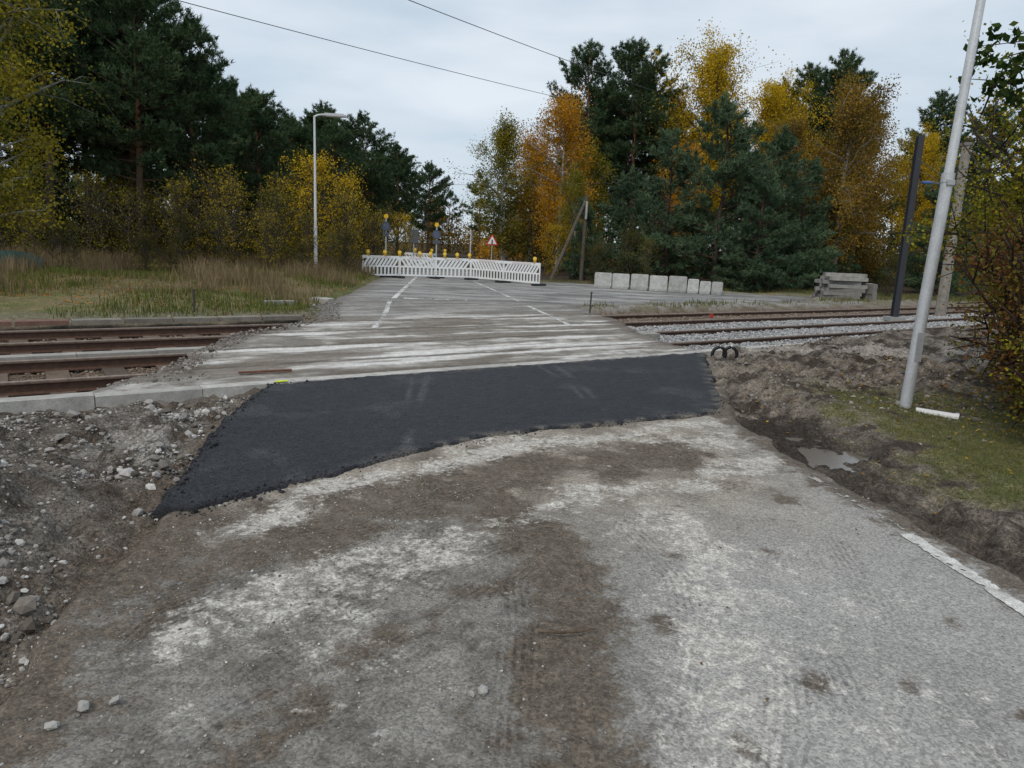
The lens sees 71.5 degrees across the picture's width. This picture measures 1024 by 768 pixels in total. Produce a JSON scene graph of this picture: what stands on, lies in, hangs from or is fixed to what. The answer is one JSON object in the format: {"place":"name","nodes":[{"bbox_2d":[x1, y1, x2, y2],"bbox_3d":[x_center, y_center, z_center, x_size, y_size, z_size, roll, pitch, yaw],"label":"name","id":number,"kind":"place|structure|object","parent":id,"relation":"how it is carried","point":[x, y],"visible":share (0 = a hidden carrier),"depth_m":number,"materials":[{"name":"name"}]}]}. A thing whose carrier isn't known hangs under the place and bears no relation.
{"place":"outdoors","nodes":[
{"label":"outdoors","id":0,"kind":"place"},
{"bbox_2d":[0,258,373,318],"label":"grass","id":1,"kind":"structure","parent":0,"point":[68,270],"depth_m":16.70,"materials":[{"name":"plant"}]},
{"bbox_2d":[0,386,1023,767],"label":"road","id":2,"kind":"structure","parent":0,"point":[638,492],"depth_m":3.16,"materials":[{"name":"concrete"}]},
{"bbox_2d":[0,475,1013,767],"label":"pebbles","id":3,"kind":"object","parent":2,"relation":"on","point":[332,631],"visible":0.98,"depth_m":3.08,"materials":[{"name":"gravel"}]},
{"bbox_2d":[901,534,1023,615],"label":"road edge line","id":4,"kind":"object","parent":2,"relation":"on","point":[1004,597],"visible":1,"depth_m":3.91,"materials":[{"name":"paint"}]},
{"bbox_2d":[0,242,1023,705],"bbox_3d":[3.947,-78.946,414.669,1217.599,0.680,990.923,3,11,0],"label":"ground","id":5,"kind":"structure","parent":0,"point":[988,532],"depth_m":6.39,"materials":[{"name":"soil"}]},
{"bbox_2d":[0,0,62,143],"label":"pine tree","id":6,"kind":"object","parent":5,"relation":"on","point":[37,60],"visible":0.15,"depth_m":27.44,"materials":[{"name":"green plant"}]},
{"bbox_2d":[0,142,84,248],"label":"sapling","id":7,"kind":"object","parent":5,"relation":"on","point":[65,178],"visible":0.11,"depth_m":35.14,"materials":[{"name":"green plant"}]},
{"bbox_2d":[15,212,80,263],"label":"sapling","id":8,"kind":"object","parent":5,"relation":"on","point":[51,233],"visible":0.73,"depth_m":24.28,"materials":[{"name":"green plant"}]},
{"bbox_2d":[0,0,128,245],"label":"birch tree","id":9,"kind":"object","parent":5,"relation":"on","point":[10,70],"visible":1,"depth_m":20.60,"materials":[{"name":"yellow plant"}]},
{"bbox_2d":[0,0,133,256],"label":"pine tree","id":10,"kind":"object","parent":5,"relation":"on","point":[73,115],"visible":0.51,"depth_m":28.07,"materials":[{"name":"green plant"}]},
{"bbox_2d":[21,1,143,256],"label":"pine tree","id":11,"kind":"object","parent":5,"relation":"on","point":[70,152],"visible":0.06,"depth_m":33.02,"materials":[{"name":"green plant"}]},
{"bbox_2d":[46,166,126,257],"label":"sapling","id":12,"kind":"object","parent":5,"relation":"on","point":[88,208],"visible":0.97,"depth_m":27.22,"materials":[{"name":"green plant"}]},
{"bbox_2d":[57,174,124,258],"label":"sapling","id":13,"kind":"object","parent":5,"relation":"on","point":[99,207],"visible":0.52,"depth_m":29.34,"materials":[{"name":"green plant"}]},
{"bbox_2d":[0,346,213,360],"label":"concrete kerb","id":14,"kind":"structure","parent":5,"relation":"on","point":[96,353],"depth_m":10.00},
{"bbox_2d":[90,184,154,259],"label":"sapling","id":15,"kind":"object","parent":5,"relation":"on","point":[128,200],"visible":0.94,"depth_m":26.87,"materials":[{"name":"green plant"}]},
{"bbox_2d":[91,173,156,256],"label":"sapling","id":16,"kind":"object","parent":5,"relation":"on","point":[121,200],"visible":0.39,"depth_m":32.14,"materials":[{"name":"green plant"}]},
{"bbox_2d":[0,395,250,687],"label":"rubble","id":17,"kind":"object","parent":5,"relation":"on","point":[28,625],"visible":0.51,"depth_m":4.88,"materials":[{"name":"stone"}]},
{"bbox_2d":[0,332,254,396],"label":"ballast","id":18,"kind":"structure","parent":5,"relation":"on","point":[131,370],"depth_m":9.33,"materials":[{"name":"gravel"}]},
{"bbox_2d":[0,332,256,397],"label":"railway sleepers","id":19,"kind":"object","parent":5,"relation":"on","point":[55,374],"visible":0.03,"depth_m":9.27,"materials":[{"name":"brown wood"}]},
{"bbox_2d":[0,325,973,396],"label":"railway rail","id":20,"kind":"object","parent":19,"relation":"on","point":[35,387],"visible":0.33,"depth_m":8.08,"materials":[{"name":"metal"}]},
{"bbox_2d":[0,306,985,340],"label":"railway rail","id":21,"kind":"object","parent":19,"relation":"on","point":[93,333],"visible":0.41,"depth_m":12.73,"materials":[{"name":"metal"}]},
{"bbox_2d":[0,316,988,373],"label":"railway rail","id":22,"kind":"object","parent":19,"relation":"on","point":[44,365],"visible":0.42,"depth_m":9.55,"materials":[{"name":"metal"}]},
{"bbox_2d":[0,310,995,354],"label":"railway rail","id":23,"kind":"object","parent":19,"relation":"on","point":[61,346],"visible":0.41,"depth_m":11.20,"materials":[{"name":"metal"}]},
{"bbox_2d":[38,0,220,258],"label":"pine tree","id":24,"kind":"object","parent":5,"relation":"on","point":[157,42],"visible":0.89,"depth_m":29.40,"materials":[{"name":"green plant"}]},
{"bbox_2d":[60,0,200,254],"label":"pine tree","id":25,"kind":"object","parent":5,"relation":"on","point":[115,148],"visible":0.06,"depth_m":32.21,"materials":[{"name":"green plant"}]},
{"bbox_2d":[0,315,301,326],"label":"cable trough","id":26,"kind":"object","parent":5,"relation":"on","point":[52,322],"visible":1,"depth_m":13.24,"materials":[{"name":"concrete"}]},
{"bbox_2d":[106,182,196,261],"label":"sapling","id":27,"kind":"object","parent":5,"relation":"on","point":[151,228],"visible":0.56,"depth_m":30.14,"materials":[{"name":"green plant"}]},
{"bbox_2d":[133,200,213,266],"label":"sapling","id":28,"kind":"object","parent":5,"relation":"on","point":[180,223],"visible":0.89,"depth_m":26.97,"materials":[{"name":"green plant"}]},
{"bbox_2d":[145,160,212,262],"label":"sapling","id":29,"kind":"object","parent":5,"relation":"on","point":[183,188],"visible":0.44,"depth_m":29.70,"materials":[{"name":"green plant"}]},
{"bbox_2d":[148,181,214,264],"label":"sapling","id":30,"kind":"object","parent":5,"relation":"on","point":[175,194],"visible":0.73,"depth_m":28.21,"materials":[{"name":"green plant"}]},
{"bbox_2d":[114,11,263,256],"bbox_3d":[-14.534,-11.127,32.616,6.151,10.876,6.195,1,11,-5],"label":"pine tree","id":31,"kind":"object","parent":5,"relation":"on","point":[224,133],"visible":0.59,"depth_m":31.79,"materials":[{"name":"green plant"}]},
{"bbox_2d":[0,240,380,304],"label":"dry grass","id":32,"kind":"structure","parent":5,"relation":"on","point":[208,274],"depth_m":21.39,"materials":[{"name":"plant"}]},
{"bbox_2d":[92,302,342,390],"bbox_3d":[-4.222,-0.876,12.543,1.564,0.329,11.146,2,11,-1],"label":"crossing edge rubble","id":33,"kind":"object","parent":5,"relation":"on","point":[197,353],"visible":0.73,"depth_m":10.46,"materials":[{"name":"gravel"}]},
{"bbox_2d":[193,206,243,268],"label":"sapling","id":34,"kind":"object","parent":5,"relation":"on","point":[218,220],"visible":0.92,"depth_m":26.62,"materials":[{"name":"green plant"}]},
{"bbox_2d":[180,145,257,260],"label":"sapling","id":35,"kind":"object","parent":5,"relation":"on","point":[216,185],"visible":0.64,"depth_m":29.59,"materials":[{"name":"yellow plant"}]},
{"bbox_2d":[180,76,271,248],"bbox_3d":[-16.092,-12.313,40.640,4.780,10.160,4.838,7,12,21],"label":"pine tree","id":36,"kind":"object","parent":5,"relation":"on","point":[230,93],"visible":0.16,"depth_m":39.60,"materials":[{"name":"green plant"}]},
{"bbox_2d":[192,165,264,262],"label":"sapling","id":37,"kind":"object","parent":5,"relation":"on","point":[230,196],"visible":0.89,"depth_m":28.53,"materials":[{"name":"yellow plant"}]},
{"bbox_2d":[219,83,298,251],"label":"pine tree","id":38,"kind":"object","parent":5,"relation":"on","point":[265,125],"visible":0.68,"depth_m":36.01,"materials":[{"name":"green plant"}]},
{"bbox_2d":[245,199,290,269],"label":"sapling","id":39,"kind":"object","parent":5,"relation":"on","point":[266,225],"visible":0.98,"depth_m":27.25,"materials":[{"name":"green plant"}]},
{"bbox_2d":[244,161,307,258],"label":"sapling","id":40,"kind":"object","parent":5,"relation":"on","point":[279,190],"visible":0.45,"depth_m":32.03,"materials":[{"name":"yellow plant"}]},
{"bbox_2d":[249,190,311,265],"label":"sapling","id":41,"kind":"object","parent":5,"relation":"on","point":[277,204],"visible":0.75,"depth_m":28.92,"materials":[{"name":"yellow plant"}]},
{"bbox_2d":[248,112,323,215],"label":"pine tree","id":42,"kind":"object","parent":5,"relation":"on","point":[301,132],"visible":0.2,"depth_m":44.77,"materials":[{"name":"green plant"}]},
{"bbox_2d":[278,144,365,269],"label":"sapling","id":43,"kind":"object","parent":5,"relation":"on","point":[321,165],"visible":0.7,"depth_m":30.48,"materials":[{"name":"yellow plant"}]},
{"bbox_2d":[305,118,369,256],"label":"pine tree","id":44,"kind":"object","parent":5,"relation":"on","point":[323,142],"visible":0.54,"depth_m":43.78,"materials":[{"name":"green plant"}]},
{"bbox_2d":[308,165,372,262],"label":"sapling","id":45,"kind":"object","parent":5,"relation":"on","point":[345,185],"visible":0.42,"depth_m":32.40,"materials":[{"name":"yellow plant"}]},
{"bbox_2d":[313,179,376,268],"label":"sapling","id":46,"kind":"object","parent":5,"relation":"on","point":[343,205],"visible":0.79,"depth_m":29.96,"materials":[{"name":"yellow plant"}]},
{"bbox_2d":[326,221,369,271],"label":"sapling","id":47,"kind":"object","parent":5,"relation":"on","point":[345,249],"visible":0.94,"depth_m":29.16,"materials":[{"name":"green plant"}]},
{"bbox_2d":[336,108,405,258],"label":"pine tree","id":48,"kind":"object","parent":5,"relation":"on","point":[359,129],"visible":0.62,"depth_m":47.52,"materials":[{"name":"green plant"}]},
{"bbox_2d":[356,199,392,268],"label":"sapling","id":49,"kind":"object","parent":5,"relation":"on","point":[374,239],"visible":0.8,"depth_m":32.78,"materials":[{"name":"green plant"}]},
{"bbox_2d":[91,297,695,408],"bbox_3d":[-0.884,-0.960,14.282,8.750,0.370,15.150,3,11,0],"label":"level crossing surface","id":50,"kind":"object","parent":5,"relation":"on","point":[411,334],"visible":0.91,"depth_m":11.99,"materials":[{"name":"concrete"}]},
{"bbox_2d":[368,140,427,255],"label":"pine tree","id":51,"kind":"object","parent":5,"relation":"on","point":[403,157],"visible":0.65,"depth_m":53.68,"materials":[{"name":"green plant"}]},
{"bbox_2d":[0,343,803,414],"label":"concrete kerb","id":52,"kind":"structure","parent":5,"relation":"on","point":[81,401],"depth_m":7.46,"materials":[{"name":"concrete"}]},
{"bbox_2d":[400,159,453,255],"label":"pine tree","id":53,"kind":"object","parent":5,"relation":"on","point":[429,209],"visible":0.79,"depth_m":72.32,"materials":[{"name":"green plant"}]},
{"bbox_2d":[143,378,729,520],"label":"asphalt crumbs","id":54,"kind":"object","parent":5,"relation":"on","point":[194,510],"visible":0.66,"depth_m":5.03,"materials":[{"name":"asphalt"}]},
{"bbox_2d":[151,352,723,520],"bbox_3d":[0.424,0.166,8.314,9.340,0.226,3.609,-6,14,-38],"label":"asphalt patch","id":55,"kind":"object","parent":5,"relation":"on","point":[285,433],"visible":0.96,"depth_m":7.00,"materials":[{"name":"asphalt"}]},
{"bbox_2d":[443,106,538,266],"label":"birch tree","id":56,"kind":"object","parent":5,"relation":"on","point":[505,153],"visible":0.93,"depth_m":51.07,"materials":[{"name":"green plant"}]},
{"bbox_2d":[0,185,997,294],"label":"undergrowth","id":57,"kind":"object","parent":5,"relation":"on","point":[485,252],"visible":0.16,"depth_m":47.52,"materials":[{"name":"green plant"}]},
{"bbox_2d":[0,122,1020,278],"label":"distant forest","id":58,"kind":"object","parent":5,"relation":"on","point":[454,199],"visible":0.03,"depth_m":78.44,"materials":[{"name":"green plant"}]},
{"bbox_2d":[501,129,557,266],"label":"birch tree","id":59,"kind":"object","parent":5,"relation":"on","point":[537,161],"visible":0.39,"depth_m":53.72,"materials":[{"name":"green plant"}]},
{"bbox_2d":[506,84,604,270],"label":"birch tree","id":60,"kind":"object","parent":5,"relation":"on","point":[565,118],"visible":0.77,"depth_m":45.58,"materials":[{"name":"orange plant"}]},
{"bbox_2d":[550,194,588,279],"bbox_3d":[3.024,-7.493,36.400,2.365,4.445,0.540,-7,14,-40],"label":"utility pole","id":61,"kind":"object","parent":5,"relation":"on","point":[585,209],"visible":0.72,"depth_m":36.70,"materials":[{"name":"grey wood"}]},
{"bbox_2d":[550,161,605,274],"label":"birch tree","id":62,"kind":"object","parent":5,"relation":"on","point":[575,190],"visible":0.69,"depth_m":42.20,"materials":[{"name":"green plant"}]},
{"bbox_2d":[558,197,615,279],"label":"young pine tree","id":63,"kind":"object","parent":5,"relation":"on","point":[572,267],"visible":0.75,"depth_m":37.76,"materials":[{"name":"green plant"}]},
{"bbox_2d":[542,36,634,195],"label":"pine tree","id":64,"kind":"object","parent":5,"relation":"on","point":[596,114],"visible":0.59,"depth_m":51.09,"materials":[{"name":"green plant"}]},
{"bbox_2d":[558,137,619,264],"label":"birch tree","id":65,"kind":"object","parent":5,"relation":"on","point":[599,167],"visible":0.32,"depth_m":49.14,"materials":[{"name":"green plant"}]},
{"bbox_2d":[584,163,663,276],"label":"young pine tree","id":66,"kind":"object","parent":5,"relation":"on","point":[618,215],"visible":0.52,"depth_m":40.22,"materials":[{"name":"green plant"}]},
{"bbox_2d":[610,217,655,280],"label":"sapling","id":67,"kind":"object","parent":5,"relation":"on","point":[629,240],"visible":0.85,"depth_m":35.14,"materials":[{"name":"green plant"}]},
{"bbox_2d":[586,36,689,268],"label":"pine tree","id":68,"kind":"object","parent":5,"relation":"on","point":[630,58],"visible":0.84,"depth_m":51.23,"materials":[{"name":"green plant"}]},
{"bbox_2d":[616,75,691,231],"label":"pine tree","id":69,"kind":"object","parent":5,"relation":"on","point":[643,165],"visible":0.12,"depth_m":56.62,"materials":[{"name":"green plant"}]},
{"bbox_2d":[594,272,723,294],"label":"concrete blocks","id":70,"kind":"object","parent":5,"relation":"on","point":[677,284],"depth_m":30.35,"materials":[{"name":"concrete"}]},
{"bbox_2d":[610,125,723,284],"bbox_3d":[8.400,-8.975,37.222,7.747,8.659,5.203,-1,12,-19],"label":"young pine tree","id":71,"kind":"object","parent":5,"relation":"on","point":[658,206],"visible":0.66,"depth_m":36.22,"materials":[{"name":"green plant"}]},
{"bbox_2d":[643,17,784,273],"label":"oak tree","id":72,"kind":"object","parent":5,"relation":"on","point":[717,63],"visible":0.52,"depth_m":50.99,"materials":[{"name":"yellow plant"}]},
{"bbox_2d":[635,89,799,289],"bbox_3d":[10.249,-9.442,34.964,7.870,9.559,6.944,11,14,39],"label":"young pine tree","id":73,"kind":"object","parent":5,"relation":"on","point":[723,118],"visible":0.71,"depth_m":33.98,"materials":[{"name":"green plant"}]},
{"bbox_2d":[707,169,821,292],"bbox_3d":[11.371,-7.015,33.654,4.033,6.153,6.005,-3,12,-27],"label":"young pine tree","id":74,"kind":"object","parent":5,"relation":"on","point":[757,216],"visible":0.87,"depth_m":33.01,"materials":[{"name":"green plant"}]},
{"bbox_2d":[547,278,987,308],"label":"grass","id":75,"kind":"structure","parent":5,"relation":"on","point":[888,296],"depth_m":30.59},
{"bbox_2d":[701,124,842,290],"bbox_3d":[13.082,-8.760,35.706,6.897,8.377,6.086,9,13,31],"label":"young pine tree","id":76,"kind":"object","parent":5,"relation":"on","point":[786,143],"visible":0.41,"depth_m":34.86,"materials":[{"name":"green plant"}]},
{"bbox_2d":[723,58,839,223],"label":"oak tree","id":77,"kind":"object","parent":5,"relation":"on","point":[776,109],"visible":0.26,"depth_m":53.26,"materials":[{"name":"yellow plant"}]},
{"bbox_2d":[759,60,836,199],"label":"pine tree","id":78,"kind":"object","parent":5,"relation":"on","point":[813,75],"visible":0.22,"depth_m":57.78,"materials":[{"name":"green plant"}]},
{"bbox_2d":[755,156,844,289],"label":"young pine tree","id":79,"kind":"object","parent":5,"relation":"on","point":[815,163],"visible":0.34,"depth_m":36.82,"materials":[{"name":"green plant"}]},
{"bbox_2d":[754,101,847,262],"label":"birch tree","id":80,"kind":"object","parent":5,"relation":"on","point":[798,129],"visible":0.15,"depth_m":40.67,"materials":[{"name":"yellow plant"}]},
{"bbox_2d":[603,306,1005,326],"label":"ballast","id":81,"kind":"structure","parent":5,"relation":"on","point":[766,315],"depth_m":21.65,"materials":[{"name":"gravel"}]},
{"bbox_2d":[628,313,996,349],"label":"ballast","id":82,"kind":"structure","parent":5,"relation":"on","point":[769,333],"depth_m":17.49,"materials":[{"name":"gravel"}]},
{"bbox_2d":[786,185,860,288],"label":"young pine tree","id":83,"kind":"object","parent":5,"relation":"on","point":[852,266],"visible":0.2,"depth_m":38.44,"materials":[{"name":"green plant"}]},
{"bbox_2d":[786,438,868,471],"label":"puddle","id":84,"kind":"object","parent":5,"relation":"on","point":[814,456],"visible":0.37,"depth_m":6.36,"materials":[{"name":"grey liquid"}]},
{"bbox_2d":[752,58,909,280],"bbox_3d":[17.766,-11.067,38.361,7.590,12.116,7.982,-2,12,-21],"label":"birch tree","id":85,"kind":"object","parent":5,"relation":"on","point":[852,118],"visible":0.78,"depth_m":37.37,"materials":[{"name":"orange plant"}]},
{"bbox_2d":[788,47,889,202],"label":"pine tree","id":86,"kind":"object","parent":5,"relation":"on","point":[844,60],"visible":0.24,"depth_m":55.87,"materials":[{"name":"green plant"}]},
{"bbox_2d":[812,272,877,300],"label":"stacked concrete sleepers","id":87,"kind":"object","parent":5,"relation":"on","point":[844,285],"visible":0.99,"depth_m":29.94},
{"bbox_2d":[710,336,1020,451],"bbox_3d":[5.721,-0.079,10.006,6.613,0.518,8.247,3,11,0],"label":"rubble","id":88,"kind":"object","parent":5,"relation":"on","point":[963,406],"visible":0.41,"depth_m":8.74,"materials":[{"name":"stone"}]},
{"bbox_2d":[812,88,939,282],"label":"birch tree","id":89,"kind":"object","parent":5,"relation":"on","point":[868,259],"visible":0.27,"depth_m":41.71,"materials":[{"name":"orange plant"}]},
{"bbox_2d":[764,377,1023,509],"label":"grass","id":90,"kind":"structure","parent":5,"relation":"on","point":[953,429],"depth_m":6.87,"materials":[{"name":"plant"}]},
{"bbox_2d":[883,135,958,320],"bbox_3d":[12.302,-4.502,21.038,1.921,5.350,0.516,1,11,-9],"label":"catenary mast","id":91,"kind":"object","parent":5,"relation":"on","point":[909,211],"visible":0.83,"depth_m":20.88,"materials":[{"name":"metal"}]},
{"bbox_2d":[885,87,973,268],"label":"pine tree","id":92,"kind":"object","parent":5,"relation":"on","point":[940,102],"visible":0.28,"depth_m":51.25,"materials":[{"name":"green plant"}]},
{"bbox_2d":[887,118,975,286],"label":"birch tree","id":93,"kind":"object","parent":5,"relation":"on","point":[934,139],"visible":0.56,"depth_m":47.57,"materials":[{"name":"yellow plant"}]},
{"bbox_2d":[881,163,981,296],"bbox_3d":[22.593,-7.730,36.935,4.045,7.406,6.023,2,11,0],"label":"young pine tree","id":94,"kind":"object","parent":5,"relation":"on","point":[913,283],"visible":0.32,"depth_m":36.96,"materials":[{"name":"green plant"}]},
{"bbox_2d":[899,0,985,408],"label":"street lamp","id":95,"kind":"object","parent":5,"relation":"on","point":[947,181],"visible":0.91,"depth_m":7.57,"materials":[{"name":"metal"}]},
{"bbox_2d":[932,142,974,316],"bbox_3d":[14.162,-5.089,23.815,1.727,5.800,0.353,0,11,-11],"label":"concrete mast","id":96,"kind":"object","parent":5,"relation":"on","point":[942,298],"visible":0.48,"depth_m":23.92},
{"bbox_2d":[887,20,1023,339],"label":"birch tree","id":97,"kind":"object","parent":5,"relation":"on","point":[1012,171],"visible":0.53,"depth_m":9.97,"materials":[{"name":"green plant"}]},
{"bbox_2d":[915,102,1023,368],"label":"shrub","id":98,"kind":"object","parent":5,"relation":"on","point":[974,230],"visible":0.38,"depth_m":9.35,"materials":[{"name":"green plant"}]},
{"bbox_2d":[922,186,1023,406],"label":"shrub","id":99,"kind":"object","parent":5,"relation":"on","point":[986,254],"visible":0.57,"depth_m":7.66,"materials":[{"name":"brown plant"}]},
{"bbox_2d":[943,209,1023,420],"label":"shrub","id":100,"kind":"object","parent":5,"relation":"on","point":[1006,358],"visible":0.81,"depth_m":6.99,"materials":[{"name":"green plant"}]},
{"bbox_2d":[956,103,1023,288],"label":"tree","id":101,"kind":"object","parent":5,"relation":"on","point":[982,149],"visible":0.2,"depth_m":48.76,"materials":[{"name":"green plant"}]},
{"bbox_2d":[958,21,1023,135],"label":"cherry tree","id":102,"kind":"object","parent":5,"relation":"on","point":[1010,95],"visible":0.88,"depth_m":7.91,"materials":[{"name":"green plant"}]},
{"bbox_2d":[987,289,1023,435],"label":"shrub","id":103,"kind":"object","parent":5,"relation":"on","point":[1021,375],"visible":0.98,"depth_m":6.30,"materials":[{"name":"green plant"}]},
{"bbox_2d":[0,0,1023,259],"label":"sky","id":104,"kind":"structure","parent":0,"point":[435,113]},
{"bbox_2d":[335,259,815,307],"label":"road","id":105,"kind":"structure","parent":0,"point":[577,295],"depth_m":26.70,"materials":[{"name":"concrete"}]},
{"bbox_2d":[497,261,545,285],"bbox_3d":[0.413,-4.869,31.243,2.246,0.965,0.750,12,14,40],"label":"barrier fence","id":106,"kind":"object","parent":105,"relation":"on","point":[526,264],"visible":1,"depth_m":31.18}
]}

